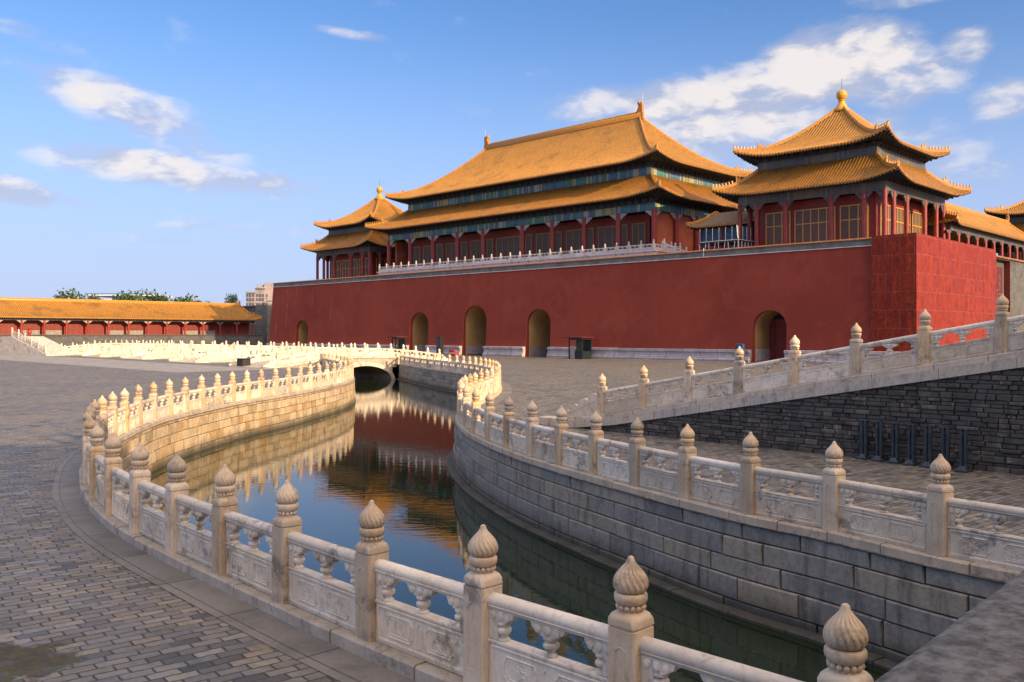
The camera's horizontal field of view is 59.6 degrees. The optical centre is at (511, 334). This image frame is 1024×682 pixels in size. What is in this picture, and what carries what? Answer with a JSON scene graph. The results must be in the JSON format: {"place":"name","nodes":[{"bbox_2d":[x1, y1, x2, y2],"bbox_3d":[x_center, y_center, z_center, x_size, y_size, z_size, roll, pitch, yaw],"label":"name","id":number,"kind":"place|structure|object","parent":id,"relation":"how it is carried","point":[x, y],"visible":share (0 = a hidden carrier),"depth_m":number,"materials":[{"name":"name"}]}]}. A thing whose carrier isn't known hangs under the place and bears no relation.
{"place":"outdoors","nodes":[
{"label":"outdoors","id":0,"kind":"place"},
{"bbox_2d":[0,355,270,371],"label":"pavement","id":1,"kind":"structure","parent":0,"point":[150,366],"depth_m":102.02,"materials":[{"name":"grey stone"}]},
{"bbox_2d":[0,336,69,355],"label":"stone stairs","id":2,"kind":"structure","parent":1,"relation":"on","point":[10,345],"depth_m":149.26,"materials":[{"name":"stone"}]},
{"bbox_2d":[11,327,46,352],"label":"stone balustrade","id":3,"kind":"object","parent":2,"relation":"on","point":[30,342],"visible":1,"depth_m":147.13,"materials":[{"name":"stone"}]},
{"bbox_2d":[53,369,357,681],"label":"path","id":4,"kind":"structure","parent":0,"point":[296,655],"depth_m":11.64,"materials":[{"name":"grey stone"}]},
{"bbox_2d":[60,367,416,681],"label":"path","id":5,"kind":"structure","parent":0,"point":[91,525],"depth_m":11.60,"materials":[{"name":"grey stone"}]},
{"bbox_2d":[128,367,887,681],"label":"water","id":6,"kind":"structure","parent":0,"point":[385,445],"depth_m":25.15,"materials":[{"name":"green liquid"}]},
{"bbox_2d":[106,381,355,472],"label":"embankment wall","id":7,"kind":"structure","parent":6,"relation":"in","point":[163,443],"depth_m":42.52,"materials":[{"name":"beige stone"}]},
{"bbox_2d":[79,351,873,681],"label":"stone balustrade","id":8,"kind":"object","parent":7,"relation":"on","point":[367,615],"visible":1,"depth_m":9.69,"materials":[{"name":"stone"}]},
{"bbox_2d":[396,365,1005,670],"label":"embankment wall","id":9,"kind":"structure","parent":6,"relation":"in","point":[802,587],"depth_m":16.59,"materials":[{"name":"grey stone"}]},
{"bbox_2d":[399,351,1023,582],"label":"stone balustrade","id":10,"kind":"object","parent":9,"relation":"on","point":[936,533],"visible":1,"depth_m":16.28,"materials":[{"name":"stone"}]},
{"bbox_2d":[0,354,1023,681],"bbox_3d":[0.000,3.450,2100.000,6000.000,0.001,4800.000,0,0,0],"label":"ground","id":11,"kind":"structure","parent":0,"point":[74,606],"depth_m":17.40,"materials":[{"name":"stone"}]},
{"bbox_2d":[53,288,82,298],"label":"tree","id":12,"kind":"object","parent":11,"relation":"on","point":[62,295],"visible":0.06,"depth_m":287.39,"materials":[{"name":"green plant"}]},
{"bbox_2d":[81,294,102,299],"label":"tree","id":13,"kind":"object","parent":11,"relation":"on","point":[92,297],"visible":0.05,"depth_m":288.90,"materials":[{"name":"green plant"}]},
{"bbox_2d":[56,340,183,354],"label":"stone bridge","id":14,"kind":"structure","parent":11,"relation":"on","point":[76,349],"depth_m":150.29,"materials":[{"name":"stone"}]},
{"bbox_2d":[85,293,172,300],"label":"building","id":15,"kind":"structure","parent":11,"relation":"on","point":[107,295],"depth_m":507.00,"materials":[{"name":"grey concrete"}]},
{"bbox_2d":[0,297,262,347],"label":"side gallery","id":16,"kind":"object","parent":11,"relation":"on","point":[67,322],"visible":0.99,"depth_m":205.81,"materials":[{"name":"tile"}]},
{"bbox_2d":[0,322,15,334],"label":"door","id":17,"kind":"structure","parent":16,"relation":"in","point":[5,327],"depth_m":188.57,"materials":[{"name":"red wood"}]},
{"bbox_2d":[23,321,39,334],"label":"window","id":18,"kind":"structure","parent":16,"relation":"in","point":[26,325],"depth_m":192.15,"materials":[{"name":"red wood"}]},
{"bbox_2d":[46,322,61,334],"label":"window","id":19,"kind":"structure","parent":16,"relation":"in","point":[52,328],"depth_m":195.22,"materials":[{"name":"red wood"}]},
{"bbox_2d":[68,323,81,334],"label":"door","id":20,"kind":"structure","parent":16,"relation":"in","point":[73,328],"depth_m":198.39,"materials":[{"name":"red wood"}]},
{"bbox_2d":[89,323,102,334],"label":"door","id":21,"kind":"structure","parent":16,"relation":"in","point":[94,328],"depth_m":201.64,"materials":[{"name":"red wood"}]},
{"bbox_2d":[110,322,123,334],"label":"window","id":22,"kind":"structure","parent":16,"relation":"in","point":[116,328],"depth_m":204.89,"materials":[{"name":"red wood"}]},
{"bbox_2d":[130,322,142,334],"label":"window","id":23,"kind":"structure","parent":16,"relation":"in","point":[135,328],"depth_m":208.17,"materials":[{"name":"red wood"}]},
{"bbox_2d":[146,324,160,334],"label":"door","id":24,"kind":"structure","parent":16,"relation":"in","point":[154,329],"depth_m":211.24,"materials":[{"name":"red wood"}]},
{"bbox_2d":[165,324,179,334],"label":"door","id":25,"kind":"structure","parent":16,"relation":"in","point":[173,329],"depth_m":214.51,"materials":[{"name":"red wood"}]},
{"bbox_2d":[183,323,197,334],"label":"window","id":26,"kind":"structure","parent":16,"relation":"in","point":[189,326],"depth_m":217.68,"materials":[{"name":"red wood"}]},
{"bbox_2d":[200,323,214,334],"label":"window","id":27,"kind":"structure","parent":16,"relation":"in","point":[207,326],"depth_m":220.89,"materials":[{"name":"red wood"}]},
{"bbox_2d":[218,324,230,334],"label":"door","id":28,"kind":"structure","parent":16,"relation":"in","point":[225,328],"depth_m":224.15,"materials":[{"name":"red wood"}]},
{"bbox_2d":[235,324,247,334],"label":"door","id":29,"kind":"structure","parent":16,"relation":"in","point":[242,328],"depth_m":227.46,"materials":[{"name":"red wood"}]},
{"bbox_2d":[111,288,163,300],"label":"tree","id":30,"kind":"object","parent":11,"relation":"on","point":[136,297],"visible":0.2,"depth_m":282.95,"materials":[{"name":"green plant"}]},
{"bbox_2d":[82,340,232,356],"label":"stone bridge","id":31,"kind":"structure","parent":11,"relation":"on","point":[116,351],"depth_m":140.47,"materials":[{"name":"stone"}]},
{"bbox_2d":[151,292,173,300],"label":"tree","id":32,"kind":"object","parent":11,"relation":"on","point":[163,297],"visible":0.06,"depth_m":286.01,"materials":[{"name":"green plant"}]},
{"bbox_2d":[170,293,209,302],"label":"tree","id":33,"kind":"object","parent":11,"relation":"on","point":[186,299],"visible":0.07,"depth_m":279.93,"materials":[{"name":"green plant"}]},
{"bbox_2d":[120,341,291,358],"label":"stone bridge","id":34,"kind":"structure","parent":11,"relation":"on","point":[167,352],"depth_m":128.85,"materials":[{"name":"stone"}]},
{"bbox_2d":[224,293,237,302],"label":"tree","id":35,"kind":"object","parent":11,"relation":"on","point":[233,299],"visible":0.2,"depth_m":261.90,"materials":[{"name":"green plant"}]},
{"bbox_2d":[236,358,251,365],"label":"utility box","id":36,"kind":"object","parent":11,"relation":"on","point":[243,361],"visible":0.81,"depth_m":94.57,"materials":[{"name":"black metal"}]},
{"bbox_2d":[167,341,345,362],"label":"stone bridge","id":37,"kind":"structure","parent":11,"relation":"on","point":[220,355],"depth_m":114.02,"materials":[{"name":"stone"}]},
{"bbox_2d":[242,305,271,345],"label":"grey brick wall","id":38,"kind":"structure","parent":11,"relation":"on","point":[262,326],"depth_m":235.33,"materials":[{"name":"brick"}]},
{"bbox_2d":[245,283,272,305],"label":"tower block","id":39,"kind":"structure","parent":11,"relation":"on","point":[261,293],"depth_m":465.00,"materials":[{"name":"beige concrete"}]},
{"bbox_2d":[227,342,447,378],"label":"stone bridge","id":40,"kind":"structure","parent":11,"relation":"on","point":[379,362],"depth_m":99.96,"materials":[{"name":"stone"}]},
{"bbox_2d":[391,336,405,351],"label":"kiosk","id":41,"kind":"object","parent":11,"relation":"on","point":[398,342],"visible":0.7,"depth_m":152.16,"materials":[{"name":"grey metal"}]},
{"bbox_2d":[436,336,442,354],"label":"information stand","id":42,"kind":"object","parent":11,"relation":"on","point":[439,342],"visible":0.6,"depth_m":145.72,"materials":[{"name":"black metal"}]},
{"bbox_2d":[448,350,456,355],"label":"water barrier","id":43,"kind":"object","parent":11,"relation":"on","point":[452,352],"visible":0.88,"depth_m":142.53,"materials":[{"name":"red paint"}]},
{"bbox_2d":[563,336,593,358],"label":"kiosk","id":44,"kind":"object","parent":11,"relation":"on","point":[583,347],"visible":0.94,"depth_m":125.01,"materials":[{"name":"green metal"}]},
{"bbox_2d":[570,340,574,345],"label":"window","id":45,"kind":"structure","parent":44,"relation":"in","point":[572,342],"depth_m":125.31,"materials":[{"name":"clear glass"}]},
{"bbox_2d":[570,346,574,358],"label":"door","id":46,"kind":"structure","parent":44,"relation":"in","point":[572,348],"depth_m":125.22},
{"bbox_2d":[577,340,581,350],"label":"window","id":47,"kind":"structure","parent":44,"relation":"in","point":[579,342],"depth_m":124.42,"materials":[{"name":"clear glass"}]},
{"bbox_2d":[266,237,1009,363],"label":"gate platform","id":48,"kind":"structure","parent":11,"relation":"on","point":[762,303],"depth_m":124.31,"materials":[{"name":"red paint"}]},
{"bbox_2d":[300,180,404,279],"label":"corner pavilion","id":49,"kind":"structure","parent":48,"relation":"on","point":[350,245],"depth_m":186.55,"materials":[{"name":"tile"}]},
{"bbox_2d":[332,261,340,277],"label":"window","id":50,"kind":"structure","parent":49,"relation":"in","point":[338,263],"depth_m":189.95,"materials":[{"name":"gold wood"}]},
{"bbox_2d":[342,259,357,277],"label":"window","id":51,"kind":"structure","parent":49,"relation":"in","point":[345,263],"depth_m":187.24,"materials":[{"name":"gold wood"}]},
{"bbox_2d":[359,258,367,275],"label":"window","id":52,"kind":"structure","parent":49,"relation":"in","point":[365,259],"depth_m":183.08,"materials":[{"name":"gold wood"}]},
{"bbox_2d":[376,258,386,274],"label":"window","id":53,"kind":"structure","parent":49,"relation":"in","point":[384,261],"depth_m":182.77,"materials":[{"name":"brown wood"}]},
{"bbox_2d":[663,238,687,251],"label":"stone balustrade","id":54,"kind":"object","parent":48,"relation":"on","point":[674,249],"visible":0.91,"depth_m":122.92,"materials":[{"name":"white stone"}]},
{"bbox_2d":[685,210,753,249],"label":"annex building","id":55,"kind":"structure","parent":48,"relation":"on","point":[715,220],"depth_m":125.08,"materials":[{"name":"grey tile"}]},
{"bbox_2d":[707,245,716,249],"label":"door","id":56,"kind":"structure","parent":55,"relation":"in","point":[708,247],"depth_m":125.49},
{"bbox_2d":[699,225,753,249],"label":"viewing stand","id":57,"kind":"object","parent":55,"relation":"in","point":[725,236],"visible":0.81,"depth_m":115.31,"materials":[{"name":"blue metal"}]},
{"bbox_2d":[712,90,971,246],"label":"corner pavilion","id":58,"kind":"structure","parent":48,"relation":"on","point":[841,170],"depth_m":110.68,"materials":[{"name":"tile"}]},
{"bbox_2d":[766,211,790,244],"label":"window","id":59,"kind":"structure","parent":58,"relation":"in","point":[774,221],"depth_m":114.46,"materials":[{"name":"gold wood"}]},
{"bbox_2d":[794,206,835,242],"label":"window","id":60,"kind":"structure","parent":58,"relation":"in","point":[810,225],"depth_m":111.04,"materials":[{"name":"gold wood"}]},
{"bbox_2d":[840,203,867,238],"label":"window","id":61,"kind":"structure","parent":58,"relation":"in","point":[850,215],"depth_m":107.57,"materials":[{"name":"grey glass"}]},
{"bbox_2d":[880,203,890,234],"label":"window","id":62,"kind":"structure","parent":58,"relation":"in","point":[888,206],"depth_m":107.76,"materials":[{"name":"gold metal"}]},
{"bbox_2d":[896,207,910,233],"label":"window","id":63,"kind":"structure","parent":58,"relation":"in","point":[899,211],"depth_m":110.48,"materials":[{"name":"gold metal"}]},
{"bbox_2d":[911,211,921,233],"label":"window","id":64,"kind":"structure","parent":58,"relation":"in","point":[916,218],"depth_m":114.43,"materials":[{"name":"gold metal"}]},
{"bbox_2d":[871,233,995,365],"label":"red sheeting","id":65,"kind":"object","parent":48,"relation":"attached to","point":[953,282],"visible":0.72,"depth_m":98.92,"materials":[{"name":"red paint"}]},
{"bbox_2d":[735,344,745,362],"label":"notice board","id":66,"kind":"object","parent":11,"relation":"on","point":[740,345],"visible":0.38,"depth_m":108.82,"materials":[{"name":"metal"}]},
{"bbox_2d":[537,294,1023,474],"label":"stone ramp","id":67,"kind":"structure","parent":11,"relation":"on","point":[975,387],"depth_m":25.04,"materials":[{"name":"stone"}]},
{"bbox_2d":[855,420,870,459],"bbox_3d":[9.750,2.913,24.750,0.440,1.075,0.300,0,0,-43],"label":"barrier post","id":68,"kind":"object","parent":11,"relation":"on","point":[863,455],"visible":0.99,"depth_m":24.68,"materials":[{"name":"metal"}]},
{"bbox_2d":[870,421,886,461],"bbox_3d":[10.017,2.913,24.367,0.440,1.075,0.300,0,0,-45],"label":"barrier post","id":69,"kind":"object","parent":11,"relation":"on","point":[879,457],"visible":1,"depth_m":24.31,"materials":[{"name":"metal"}]},
{"bbox_2d":[886,422,903,463],"bbox_3d":[10.283,2.913,23.983,0.300,1.075,0.440,0,0,44],"label":"barrier post","id":70,"kind":"object","parent":11,"relation":"on","point":[895,459],"visible":1,"depth_m":23.93,"materials":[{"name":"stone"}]},
{"bbox_2d":[902,424,920,465],"bbox_3d":[10.550,2.913,23.600,0.440,1.075,0.300,0,0,-42],"label":"barrier post","id":71,"kind":"object","parent":11,"relation":"on","point":[911,445],"visible":1,"depth_m":23.55,"materials":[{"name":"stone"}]},
{"bbox_2d":[919,425,932,467],"bbox_3d":[10.817,2.913,23.217,0.440,1.075,0.300,0,0,-43],"label":"barrier post","id":72,"kind":"object","parent":11,"relation":"on","point":[928,446],"visible":0.9,"depth_m":23.16,"materials":[{"name":"metal"}]},
{"bbox_2d":[941,427,954,469],"bbox_3d":[11.083,2.913,22.833,0.440,1.075,0.300,0,0,-43],"label":"barrier post","id":73,"kind":"object","parent":11,"relation":"on","point":[945,442],"visible":0.71,"depth_m":22.80,"materials":[{"name":"metal"}]},
{"bbox_2d":[954,428,972,472],"bbox_3d":[11.350,2.913,22.450,0.440,1.075,0.300,0,0,-43],"label":"barrier post","id":74,"kind":"object","parent":11,"relation":"on","point":[963,467],"visible":1,"depth_m":22.39,"materials":[{"name":"metal"}]},
{"bbox_2d":[996,255,1023,353],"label":"grey brick wall","id":75,"kind":"structure","parent":11,"relation":"on","point":[1016,287],"depth_m":125.39,"materials":[{"name":"brick"}]},
{"bbox_2d":[927,202,1023,260],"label":"wing gallery","id":76,"kind":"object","parent":75,"relation":"on","point":[977,228],"visible":0.56,"depth_m":130.67,"materials":[{"name":"tile"}]},
{"bbox_2d":[1011,252,1021,259],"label":"window","id":77,"kind":"structure","parent":76,"relation":"in","point":[1012,253],"depth_m":169.61,"materials":[{"name":"brown wood"}]},
{"bbox_2d":[984,200,1023,259],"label":"corner pavilion","id":78,"kind":"structure","parent":75,"relation":"on","point":[1015,212],"depth_m":170.25,"materials":[{"name":"tile"}]},
{"bbox_2d":[0,0,1023,305],"label":"sky","id":79,"kind":"structure","parent":0,"point":[177,148],"materials":[{"name":"blue"}]},
{"bbox_2d":[377,250,669,274],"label":"hall terrace","id":80,"kind":"structure","parent":0,"point":[630,253],"depth_m":139.48,"materials":[{"name":"white stone"}]},
{"bbox_2d":[379,239,681,271],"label":"stone balustrade","id":81,"kind":"object","parent":80,"relation":"on","point":[559,254],"visible":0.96,"depth_m":139.66,"materials":[{"name":"white stone"}]},
{"bbox_2d":[365,102,754,267],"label":"gate hall","id":82,"kind":"structure","parent":80,"relation":"on","point":[635,178],"depth_m":145.81,"materials":[{"name":"tile"}]},
{"bbox_2d":[413,246,420,265],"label":"window","id":83,"kind":"structure","parent":82,"relation":"in","point":[416,250],"depth_m":169.32,"materials":[{"name":"brown wood"}]},
{"bbox_2d":[423,244,443,264],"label":"window","id":84,"kind":"structure","parent":82,"relation":"in","point":[439,247],"depth_m":165.48,"materials":[{"name":"brown wood"}]},
{"bbox_2d":[446,241,467,262],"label":"window","id":85,"kind":"structure","parent":82,"relation":"in","point":[450,247],"depth_m":161.96,"materials":[{"name":"brown wood"}]},
{"bbox_2d":[471,239,492,261],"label":"window","id":86,"kind":"structure","parent":82,"relation":"in","point":[475,245],"depth_m":157.36,"materials":[{"name":"brown wood"}]},
{"bbox_2d":[496,234,532,259],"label":"window","id":87,"kind":"structure","parent":82,"relation":"in","point":[505,245],"depth_m":151.67,"materials":[{"name":"brown wood"}]},
{"bbox_2d":[536,231,561,255],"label":"window","id":88,"kind":"structure","parent":82,"relation":"in","point":[542,239],"depth_m":146.25,"materials":[{"name":"brown wood"}]},
{"bbox_2d":[566,228,593,253],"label":"window","id":89,"kind":"structure","parent":82,"relation":"in","point":[573,238],"depth_m":141.61,"materials":[{"name":"brown wood"}]},
{"bbox_2d":[598,224,627,250],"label":"window","id":90,"kind":"structure","parent":82,"relation":"in","point":[607,234],"depth_m":136.99,"materials":[{"name":"brown wood"}]},
{"bbox_2d":[632,222,645,247],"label":"window","id":91,"kind":"structure","parent":82,"relation":"in","point":[638,229],"depth_m":133.16,"materials":[{"name":"brown wood"}]},
{"bbox_2d":[399,364,1005,581],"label":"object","id":92,"kind":"structure","parent":0,"point":[506,392],"depth_m":50.30,"materials":[{"name":"grey stone"}]},
{"bbox_2d":[874,570,1023,681],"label":"stone bridge","id":93,"kind":"structure","parent":0,"point":[982,641],"depth_m":2.56,"materials":[{"name":"stone"}]},
{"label":"embankment wall","id":94,"kind":"object","parent":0,"visible":0},
{"bbox_2d":[251,349,283,357],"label":"stone balustrade","id":95,"kind":"object","parent":94,"relation":"on","point":[252,352],"visible":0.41,"depth_m":109.60,"materials":[{"name":"stone"}]}
]}

